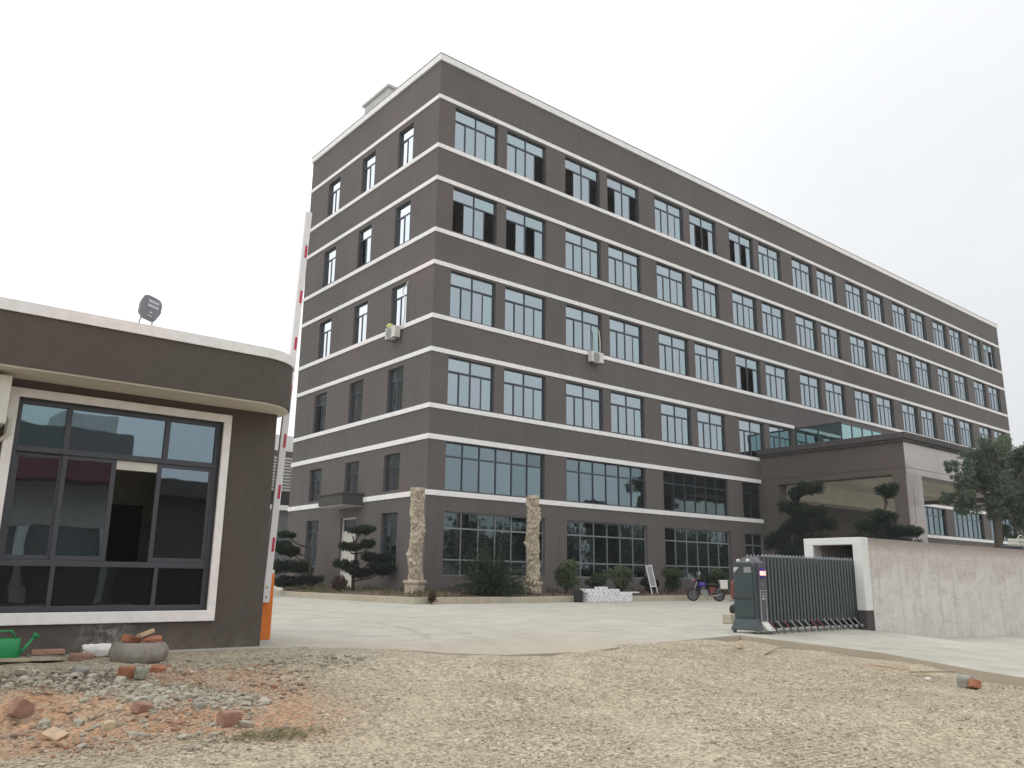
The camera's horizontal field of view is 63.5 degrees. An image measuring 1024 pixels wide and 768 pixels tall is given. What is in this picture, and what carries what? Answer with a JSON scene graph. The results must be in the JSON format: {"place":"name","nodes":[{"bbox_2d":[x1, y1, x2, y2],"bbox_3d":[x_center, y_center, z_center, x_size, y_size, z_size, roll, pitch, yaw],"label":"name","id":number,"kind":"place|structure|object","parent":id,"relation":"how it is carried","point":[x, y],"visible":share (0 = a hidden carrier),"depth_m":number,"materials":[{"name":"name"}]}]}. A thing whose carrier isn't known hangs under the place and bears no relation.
{"place":"outdoors","nodes":[
{"label":"outdoors","id":0,"kind":"place"},
{"bbox_2d":[268,434,293,579],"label":"metal shed","id":1,"kind":"structure","parent":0,"point":[283,512],"depth_m":91.49,"materials":[{"name":"paint"}]},
{"bbox_2d":[276,582,456,596],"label":"grass","id":2,"kind":"structure","parent":0,"point":[320,587],"depth_m":37.83,"materials":[{"name":"plant"}]},
{"bbox_2d":[19,586,858,658],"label":"yard pavement","id":3,"kind":"structure","parent":0,"point":[529,629],"depth_m":17.44,"materials":[{"name":"concrete"}]},
{"bbox_2d":[0,296,294,656],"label":"guardhouse","id":4,"kind":"structure","parent":3,"relation":"on","point":[136,466],"depth_m":11.01,"materials":[{"name":"paint"}]},
{"bbox_2d":[0,374,12,441],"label":"air conditioner","id":5,"kind":"object","parent":4,"relation":"attached to","point":[5,385],"visible":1,"depth_m":9.93,"materials":[{"name":"white plastic"}]},
{"bbox_2d":[0,398,221,612],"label":"window","id":6,"kind":"structure","parent":4,"relation":"in","point":[58,499],"depth_m":10.80,"materials":[{"name":"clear glass"}]},
{"bbox_2d":[105,504,142,561],"bbox_3d":[-6.844,3.153,14.174,0.741,2.158,0.078,11,-17,-38],"label":"inner door","id":7,"kind":"structure","parent":4,"relation":"in","point":[125,520],"depth_m":14.35,"materials":[{"name":"black"}]},
{"bbox_2d":[138,295,161,324],"bbox_3d":[-4.898,-0.964,11.170,0.177,0.508,0.342,-11,-18,40],"label":"satellite dish","id":8,"kind":"object","parent":4,"relation":"on","point":[150,308],"visible":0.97,"depth_m":11.14,"materials":[{"name":"grey metal"}]},
{"bbox_2d":[260,211,311,642],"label":"barrier gate","id":9,"kind":"structure","parent":3,"relation":"on","point":[268,594],"depth_m":12.93,"materials":[{"name":"metal"}]},
{"bbox_2d":[273,589,553,603],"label":"kerb","id":10,"kind":"structure","parent":3,"relation":"on","point":[424,600],"depth_m":33.58,"materials":[{"name":"concrete"}]},
{"bbox_2d":[280,587,730,597],"bbox_3d":[1.615,11.914,47.658,29.763,0.198,19.448,11,-17,-38],"label":"planting bed","id":11,"kind":"object","parent":3,"relation":"on","point":[378,593],"visible":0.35,"depth_m":37.27,"materials":[{"name":"brown soil"}]},
{"bbox_2d":[273,530,324,587],"bbox_3d":[-11.426,9.117,42.995,3.249,3.033,2.231,11,-17,-38],"label":"cloud pruned tree","id":12,"kind":"object","parent":11,"relation":"on","point":[286,548],"visible":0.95,"depth_m":42.77,"materials":[{"name":"green plant"}]},
{"bbox_2d":[330,524,396,589],"bbox_3d":[-6.836,8.135,38.930,3.119,3.102,1.781,11,-17,-38],"label":"cloud pruned tree","id":13,"kind":"object","parent":11,"relation":"on","point":[354,570],"visible":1,"depth_m":38.88,"materials":[{"name":"green plant"}]},
{"bbox_2d":[403,487,426,592],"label":"stone column","id":14,"kind":"structure","parent":11,"relation":"on","point":[415,580],"depth_m":35.62,"materials":[{"name":"stone"}]},
{"bbox_2d":[438,535,541,601],"bbox_3d":[-0.990,8.160,35.011,5.127,3.462,4.517,11,-17,-38],"label":"feathery bush","id":15,"kind":"object","parent":11,"relation":"on","point":[492,579],"visible":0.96,"depth_m":34.60,"materials":[{"name":"green plant"}]},
{"bbox_2d":[523,495,542,593],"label":"stone column","id":16,"kind":"structure","parent":11,"relation":"on","point":[532,546],"depth_m":38.35,"materials":[{"name":"stone"}]},
{"bbox_2d":[378,585,729,596],"bbox_3d":[1.357,11.606,47.075,28.407,0.523,18.857,11,-17,-38],"label":"ground cover","id":17,"kind":"object","parent":11,"relation":"on","point":[554,590],"visible":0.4,"depth_m":38.22,"materials":[{"name":"brown plant"}]},
{"bbox_2d":[553,558,581,592],"bbox_3d":[2.576,9.071,39.176,1.331,1.705,1.544,11,-17,-38],"label":"shrub","id":18,"kind":"object","parent":11,"relation":"on","point":[565,577],"visible":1,"depth_m":39.01,"materials":[{"name":"green plant"}]},
{"bbox_2d":[607,565,634,591],"bbox_3d":[5.400,9.791,41.470,1.544,1.447,1.284,-2,-13,10],"label":"shrub","id":19,"kind":"object","parent":11,"relation":"on","point":[622,576],"visible":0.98,"depth_m":41.45,"materials":[{"name":"green plant"}]},
{"bbox_2d":[660,565,685,592],"bbox_3d":[8.485,10.401,44.135,1.371,1.526,1.786,1,-13,-3],"label":"shrub","id":20,"kind":"object","parent":11,"relation":"on","point":[672,581],"visible":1,"depth_m":43.72,"materials":[{"name":"green plant"}]},
{"bbox_2d":[583,593,631,602],"bbox_3d":[4.254,9.558,37.010,2.795,0.390,0.520,11,-17,-38],"label":"wrapped bundle","id":21,"kind":"object","parent":3,"relation":"on","point":[606,597],"visible":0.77,"depth_m":36.66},
{"bbox_2d":[545,595,733,601],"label":"kerb","id":22,"kind":"structure","parent":3,"relation":"on","point":[635,598],"depth_m":40.06,"materials":[{"name":"concrete"}]},
{"bbox_2d":[283,52,1023,595],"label":"factory building","id":23,"kind":"structure","parent":3,"relation":"on","point":[731,390],"depth_m":48.45,"materials":[{"name":"paint"}]},
{"bbox_2d":[306,520,318,565],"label":"side window","id":24,"kind":"structure","parent":23,"relation":"in","point":[313,525],"depth_m":46.65,"materials":[{"name":"grey glass"}]},
{"bbox_2d":[320,319,331,358],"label":"side window","id":25,"kind":"structure","parent":23,"relation":"in","point":[326,327],"depth_m":49.47,"materials":[{"name":"white glass"}]},
{"bbox_2d":[340,517,355,586],"bbox_3d":[-8.523,8.839,43.340,0.078,3.640,1.664,11,-17,-38],"label":"side door","id":26,"kind":"structure","parent":23,"relation":"in","point":[347,522],"depth_m":43.58,"materials":[{"name":"white plastic"}]},
{"bbox_2d":[346,461,358,492],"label":"side window","id":27,"kind":"structure","parent":23,"relation":"in","point":[352,468],"depth_m":44.32,"materials":[{"name":"grey glass"}]},
{"bbox_2d":[350,380,363,422],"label":"side window","id":28,"kind":"structure","parent":23,"relation":"in","point":[357,388],"depth_m":45.27,"materials":[{"name":"grey glass"}]},
{"bbox_2d":[354,302,367,344],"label":"side window","id":29,"kind":"structure","parent":23,"relation":"in","point":[361,311],"depth_m":46.31,"materials":[{"name":"white glass"}]},
{"bbox_2d":[363,152,375,192],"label":"side window","id":30,"kind":"structure","parent":23,"relation":"in","point":[369,166],"depth_m":48.42,"materials":[{"name":"white glass"}]},
{"bbox_2d":[382,512,397,564],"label":"side window","id":31,"kind":"structure","parent":23,"relation":"in","point":[390,519],"depth_m":40.56,"materials":[{"name":"grey glass"}]},
{"bbox_2d":[385,453,399,490],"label":"side window","id":32,"kind":"structure","parent":23,"relation":"in","point":[392,461],"depth_m":41.26,"materials":[{"name":"grey glass"}]},
{"bbox_2d":[388,366,403,412],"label":"side window","id":33,"kind":"structure","parent":23,"relation":"in","point":[396,375],"depth_m":42.24,"materials":[{"name":"grey glass"}]},
{"bbox_2d":[392,283,406,325],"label":"side window","id":34,"kind":"structure","parent":23,"relation":"in","point":[398,303],"depth_m":43.31,"materials":[{"name":"white glass"}]},
{"bbox_2d":[396,201,410,246],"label":"side window","id":35,"kind":"structure","parent":23,"relation":"in","point":[403,215],"depth_m":44.33,"materials":[{"name":"white glass"}]},
{"bbox_2d":[400,124,413,167],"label":"side window","id":36,"kind":"structure","parent":23,"relation":"in","point":[406,150],"depth_m":45.38,"materials":[{"name":"white glass"}]},
{"bbox_2d":[447,357,492,412],"bbox_3d":[-2.118,0.078,41.287,2.886,2.444,0.096,11,-17,-38],"label":"window","id":37,"kind":"structure","parent":23,"relation":"in","point":[470,384],"depth_m":41.29,"materials":[{"name":"blue glass"}]},
{"bbox_2d":[450,272,493,327],"bbox_3d":[-2.071,-4.275,42.312,2.886,2.444,0.096,11,-17,-38],"label":"window","id":38,"kind":"structure","parent":23,"relation":"in","point":[471,299],"depth_m":42.31,"materials":[{"name":"blue glass"}]},
{"bbox_2d":[453,188,495,244],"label":"window","id":39,"kind":"structure","parent":23,"relation":"in","point":[474,207],"depth_m":43.38,"materials":[{"name":"blue glass"}]},
{"bbox_2d":[455,109,496,164],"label":"window","id":40,"kind":"structure","parent":23,"relation":"in","point":[475,137],"depth_m":44.43,"materials":[{"name":"blue glass"}]},
{"bbox_2d":[442,511,542,576],"bbox_3d":[-0.874,7.925,40.580,6.344,2.964,0.109,11,-17,-38],"label":"wide window","id":41,"kind":"structure","parent":23,"relation":"in","point":[460,529],"depth_m":40.30,"materials":[{"name":"glass"}]},
{"bbox_2d":[445,442,542,498],"bbox_3d":[-0.836,4.395,41.411,6.344,2.340,0.109,11,-17,-38],"label":"wide window","id":42,"kind":"structure","parent":23,"relation":"in","point":[468,468],"depth_m":41.30,"materials":[{"name":"blue glass"}]},
{"bbox_2d":[504,369,543,420],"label":"window","id":43,"kind":"structure","parent":23,"relation":"in","point":[523,392],"depth_m":43.47,"materials":[{"name":"blue glass"}]},
{"bbox_2d":[505,287,543,339],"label":"window","id":44,"kind":"structure","parent":23,"relation":"in","point":[524,312],"depth_m":44.51,"materials":[{"name":"blue glass"}]},
{"bbox_2d":[506,207,544,260],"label":"window","id":45,"kind":"structure","parent":23,"relation":"in","point":[522,221],"depth_m":45.73,"materials":[{"name":"blue glass"}]},
{"bbox_2d":[507,132,544,184],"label":"window","id":46,"kind":"structure","parent":23,"relation":"in","point":[521,153],"depth_m":46.50,"materials":[{"name":"blue glass"}]},
{"bbox_2d":[565,157,598,206],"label":"window","id":47,"kind":"structure","parent":23,"relation":"in","point":[582,174],"depth_m":49.36,"materials":[{"name":"blue glass"}]},
{"bbox_2d":[566,230,599,278],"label":"window","id":48,"kind":"structure","parent":23,"relation":"in","point":[582,252],"depth_m":48.30,"materials":[{"name":"blue glass"}]},
{"bbox_2d":[566,305,600,352],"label":"window","id":49,"kind":"structure","parent":23,"relation":"in","point":[582,333],"depth_m":47.23,"materials":[{"name":"blue glass"}]},
{"bbox_2d":[566,382,601,430],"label":"window","id":50,"kind":"structure","parent":23,"relation":"in","point":[583,403],"depth_m":46.21,"materials":[{"name":"blue glass"}]},
{"bbox_2d":[567,458,644,507],"bbox_3d":[5.248,5.616,46.317,6.344,2.340,0.109,11,-17,-38],"label":"wide window","id":51,"kind":"structure","parent":23,"relation":"in","point":[591,482],"depth_m":46.27,"materials":[{"name":"blue glass"}]},
{"bbox_2d":[567,520,646,577],"bbox_3d":[5.210,9.146,45.486,6.344,2.964,0.109,11,-17,-38],"label":"wide window","id":52,"kind":"structure","parent":23,"relation":"in","point":[598,547],"depth_m":45.45,"materials":[{"name":"glass"}]},
{"bbox_2d":[607,176,637,222],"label":"window","id":53,"kind":"structure","parent":23,"relation":"in","point":[622,192],"depth_m":51.55,"materials":[{"name":"blue glass"}]},
{"bbox_2d":[608,245,639,291],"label":"window","id":54,"kind":"structure","parent":23,"relation":"in","point":[623,266],"depth_m":50.49,"materials":[{"name":"blue glass"}]},
{"bbox_2d":[610,318,641,364],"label":"window","id":55,"kind":"structure","parent":23,"relation":"in","point":[625,338],"depth_m":49.44,"materials":[{"name":"blue glass"}]},
{"bbox_2d":[611,392,643,437],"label":"window","id":56,"kind":"structure","parent":23,"relation":"in","point":[626,410],"depth_m":48.40,"materials":[{"name":"blue glass"}]},
{"bbox_2d":[654,197,682,241],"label":"window","id":57,"kind":"structure","parent":23,"relation":"in","point":[668,217],"depth_m":54.28,"materials":[{"name":"blue glass"}]},
{"bbox_2d":[657,263,684,306],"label":"window","id":58,"kind":"structure","parent":23,"relation":"in","point":[670,282],"depth_m":53.22,"materials":[{"name":"blue glass"}]},
{"bbox_2d":[659,332,687,375],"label":"window","id":59,"kind":"structure","parent":23,"relation":"in","point":[672,350],"depth_m":52.16,"materials":[{"name":"blue glass"}]},
{"bbox_2d":[661,403,690,445],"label":"window","id":60,"kind":"structure","parent":23,"relation":"in","point":[675,420],"depth_m":51.14,"materials":[{"name":"blue glass"}]},
{"bbox_2d":[663,471,727,515],"bbox_3d":[11.333,6.837,51.222,6.344,2.340,0.109,11,-17,-38],"label":"wide window","id":61,"kind":"structure","parent":23,"relation":"in","point":[682,492],"depth_m":51.19,"materials":[{"name":"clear glass"}]},
{"bbox_2d":[665,527,730,579],"bbox_3d":[11.295,10.367,50.391,6.344,2.964,0.109,11,-17,-38],"label":"wide window","id":62,"kind":"structure","parent":23,"relation":"in","point":[693,551],"depth_m":50.38,"materials":[{"name":"glass"}]},
{"bbox_2d":[689,213,714,254],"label":"window","id":63,"kind":"structure","parent":23,"relation":"in","point":[694,220],"depth_m":56.62,"materials":[{"name":"blue glass"}]},
{"bbox_2d":[692,276,718,318],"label":"window","id":64,"kind":"structure","parent":23,"relation":"in","point":[705,297],"depth_m":55.42,"materials":[{"name":"blue glass"}]},
{"bbox_2d":[695,343,721,384],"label":"window","id":65,"kind":"structure","parent":23,"relation":"in","point":[707,359],"depth_m":54.36,"materials":[{"name":"blue glass"}]},
{"bbox_2d":[697,410,724,451],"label":"window","id":66,"kind":"structure","parent":23,"relation":"in","point":[710,425],"depth_m":53.33,"materials":[{"name":"blue glass"}]},
{"bbox_2d":[729,230,752,269],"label":"window","id":67,"kind":"structure","parent":23,"relation":"in","point":[738,240],"depth_m":59.35,"materials":[{"name":"blue glass"}]},
{"bbox_2d":[732,291,756,330],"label":"window","id":68,"kind":"structure","parent":23,"relation":"in","point":[744,315],"depth_m":58.15,"materials":[{"name":"blue glass"}]},
{"bbox_2d":[735,355,759,393],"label":"window","id":69,"kind":"structure","parent":23,"relation":"in","point":[746,363],"depth_m":57.26,"materials":[{"name":"blue glass"}]},
{"bbox_2d":[739,419,763,457],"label":"window","id":70,"kind":"structure","parent":23,"relation":"in","point":[751,433],"depth_m":56.00,"materials":[{"name":"blue glass"}]},
{"bbox_2d":[742,482,760,518],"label":"wide window","id":71,"kind":"structure","parent":23,"relation":"in","point":[751,496],"depth_m":54.89,"materials":[{"name":"grey glass"}]},
{"bbox_2d":[745,533,762,556],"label":"wide window","id":72,"kind":"structure","parent":23,"relation":"in","point":[753,542],"depth_m":54.22,"materials":[{"name":"glass"}]},
{"bbox_2d":[758,243,780,280],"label":"window","id":73,"kind":"structure","parent":23,"relation":"in","point":[769,265],"depth_m":61.38,"materials":[{"name":"blue glass"}]},
{"bbox_2d":[762,302,784,339],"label":"window","id":74,"kind":"structure","parent":23,"relation":"in","point":[773,325],"depth_m":60.33,"materials":[{"name":"blue glass"}]},
{"bbox_2d":[765,364,788,401],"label":"window","id":75,"kind":"structure","parent":23,"relation":"in","point":[776,377],"depth_m":59.28,"materials":[{"name":"blue glass"}]},
{"bbox_2d":[769,426,791,447],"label":"window","id":76,"kind":"structure","parent":23,"relation":"in","point":[779,437],"depth_m":58.30,"materials":[{"name":"blue glass"}]},
{"bbox_2d":[791,258,811,293],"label":"window","id":77,"kind":"structure","parent":23,"relation":"in","point":[801,272],"depth_m":64.11,"materials":[{"name":"blue glass"}]},
{"bbox_2d":[796,315,816,350],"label":"window","id":78,"kind":"structure","parent":23,"relation":"in","point":[806,335],"depth_m":63.07,"materials":[{"name":"blue glass"}]},
{"bbox_2d":[800,374,820,409],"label":"window","id":79,"kind":"structure","parent":23,"relation":"in","point":[810,387],"depth_m":62.02,"materials":[{"name":"blue glass"}]},
{"bbox_2d":[816,269,835,303],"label":"window","id":80,"kind":"structure","parent":23,"relation":"in","point":[826,285],"depth_m":66.31,"materials":[{"name":"blue glass"}]},
{"bbox_2d":[821,324,840,358],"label":"window","id":81,"kind":"structure","parent":23,"relation":"in","point":[830,336],"depth_m":65.26,"materials":[{"name":"blue glass"}]},
{"bbox_2d":[825,381,845,415],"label":"window","id":82,"kind":"structure","parent":23,"relation":"in","point":[834,392],"depth_m":64.20,"materials":[{"name":"blue glass"}]},
{"bbox_2d":[845,282,863,314],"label":"window","id":83,"kind":"structure","parent":23,"relation":"in","point":[853,294],"depth_m":69.03,"materials":[{"name":"blue glass"}]},
{"bbox_2d":[850,335,867,367],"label":"window","id":84,"kind":"structure","parent":23,"relation":"in","point":[858,346],"depth_m":67.98,"materials":[{"name":"blue glass"}]},
{"bbox_2d":[855,390,872,422],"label":"window","id":85,"kind":"structure","parent":23,"relation":"in","point":[863,401],"depth_m":66.94,"materials":[{"name":"blue glass"}]},
{"bbox_2d":[867,292,883,322],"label":"window","id":86,"kind":"structure","parent":23,"relation":"in","point":[875,308],"depth_m":71.23,"materials":[{"name":"blue glass"}]},
{"bbox_2d":[871,343,888,374],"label":"window","id":87,"kind":"structure","parent":23,"relation":"in","point":[880,360],"depth_m":70.19,"materials":[{"name":"blue glass"}]},
{"bbox_2d":[876,396,893,427],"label":"window","id":88,"kind":"structure","parent":23,"relation":"in","point":[884,406],"depth_m":69.13,"materials":[{"name":"blue glass"}]},
{"bbox_2d":[892,303,907,332],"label":"window","id":89,"kind":"structure","parent":23,"relation":"in","point":[899,313],"depth_m":73.96,"materials":[{"name":"blue glass"}]},
{"bbox_2d":[897,352,912,382],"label":"window","id":90,"kind":"structure","parent":23,"relation":"in","point":[904,362],"depth_m":72.91,"materials":[{"name":"blue glass"}]},
{"bbox_2d":[902,404,917,433],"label":"window","id":91,"kind":"structure","parent":23,"relation":"in","point":[909,412],"depth_m":71.85,"materials":[{"name":"blue glass"}]},
{"bbox_2d":[921,409,936,438],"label":"window","id":92,"kind":"structure","parent":23,"relation":"in","point":[928,421],"depth_m":74.04,"materials":[{"name":"blue glass"}]},
{"bbox_2d":[925,507,946,535],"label":"wide window","id":93,"kind":"structure","parent":23,"relation":"in","point":[935,517],"depth_m":71.69,"materials":[{"name":"blue glass"}]},
{"bbox_2d":[953,511,983,538],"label":"wide window","id":94,"kind":"structure","parent":23,"relation":"in","point":[970,525],"depth_m":75.93,"materials":[{"name":"blue glass"}]},
{"bbox_2d":[686,572,727,600],"bbox_3d":[9.546,9.918,40.503,2.011,1.402,0.910,0,-13,3],"label":"motorcycle","id":95,"kind":"object","parent":3,"relation":"on","point":[717,595],"visible":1,"depth_m":40.38,"materials":[{"name":"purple metal"}]},
{"bbox_2d":[763,480,840,557],"bbox_3d":[15.685,8.438,44.754,3.981,6.372,2.684,-6,-15,25],"label":"cloud pruned tree","id":96,"kind":"object","parent":3,"relation":"on","point":[801,526],"visible":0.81,"depth_m":44.45,"materials":[{"name":"green plant"}]},
{"bbox_2d":[847,481,925,541],"bbox_3d":[17.725,7.454,38.919,3.722,5.655,2.212,-1,-13,8],"label":"cloud pruned tree","id":97,"kind":"object","parent":3,"relation":"on","point":[880,517],"visible":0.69,"depth_m":38.94,"materials":[{"name":"green plant"}]},
{"bbox_2d":[804,537,1023,637],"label":"boundary wall","id":98,"kind":"structure","parent":3,"relation":"on","point":[932,590],"depth_m":20.17,"materials":[{"name":"white paint"}]},
{"bbox_2d":[937,434,1023,547],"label":"broadleaf tree","id":99,"kind":"object","parent":3,"relation":"on","point":[1003,499],"visible":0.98,"depth_m":47.98,"materials":[{"name":"green plant"}]},
{"bbox_2d":[0,639,1023,767],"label":"dirt road","id":100,"kind":"structure","parent":0,"point":[576,669],"depth_m":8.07,"materials":[{"name":"gravel"}]},
{"bbox_2d":[0,630,39,657],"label":"watering can","id":101,"kind":"object","parent":100,"relation":"on","point":[9,647],"visible":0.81,"depth_m":9.52,"materials":[{"name":"green plastic"}]},
{"bbox_2d":[6,696,34,718],"bbox_3d":[-4.314,2.848,7.261,0.133,0.159,0.159,-3,-42,36],"label":"brick","id":102,"kind":"object","parent":100,"relation":"on","point":[19,707],"visible":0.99,"depth_m":7.22,"materials":[{"name":"brick"}]},
{"bbox_2d":[108,641,168,663],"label":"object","id":103,"kind":"object","parent":100,"relation":"on","point":[139,653],"visible":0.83,"depth_m":9.67,"materials":[{"name":"rubber"}]},
{"bbox_2d":[0,662,365,762],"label":"brick rubble","id":104,"kind":"object","parent":100,"relation":"on","point":[170,722],"visible":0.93,"depth_m":7.37,"materials":[{"name":"brick"}]},
{"bbox_2d":[0,641,422,757],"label":"stone rubble","id":105,"kind":"object","parent":100,"relation":"on","point":[155,695],"visible":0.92,"depth_m":7.92,"materials":[{"name":"stone"}]},
{"bbox_2d":[216,710,242,727],"bbox_3d":[-2.468,2.924,7.224,0.146,0.132,0.179,-7,-18,41],"label":"brick","id":106,"kind":"object","parent":100,"relation":"on","point":[227,718],"visible":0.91,"depth_m":7.17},
{"bbox_2d":[215,721,361,744],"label":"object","id":107,"kind":"object","parent":100,"relation":"on","point":[294,730],"visible":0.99,"depth_m":6.72,"materials":[{"name":"brown plant"}]},
{"bbox_2d":[0,0,1023,456],"label":"sky","id":108,"kind":"structure","parent":0,"point":[164,150],"materials":[{"name":"white"}]},
{"bbox_2d":[732,628,1023,686],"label":"gateway pavement","id":109,"kind":"structure","parent":0,"point":[998,659],"depth_m":14.60,"materials":[{"name":"concrete"}]},
{"bbox_2d":[731,554,863,633],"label":"retractable gate","id":110,"kind":"structure","parent":109,"relation":"on","point":[773,594],"depth_m":16.77,"materials":[{"name":"grey green metal"},{"name":"grey steel"}]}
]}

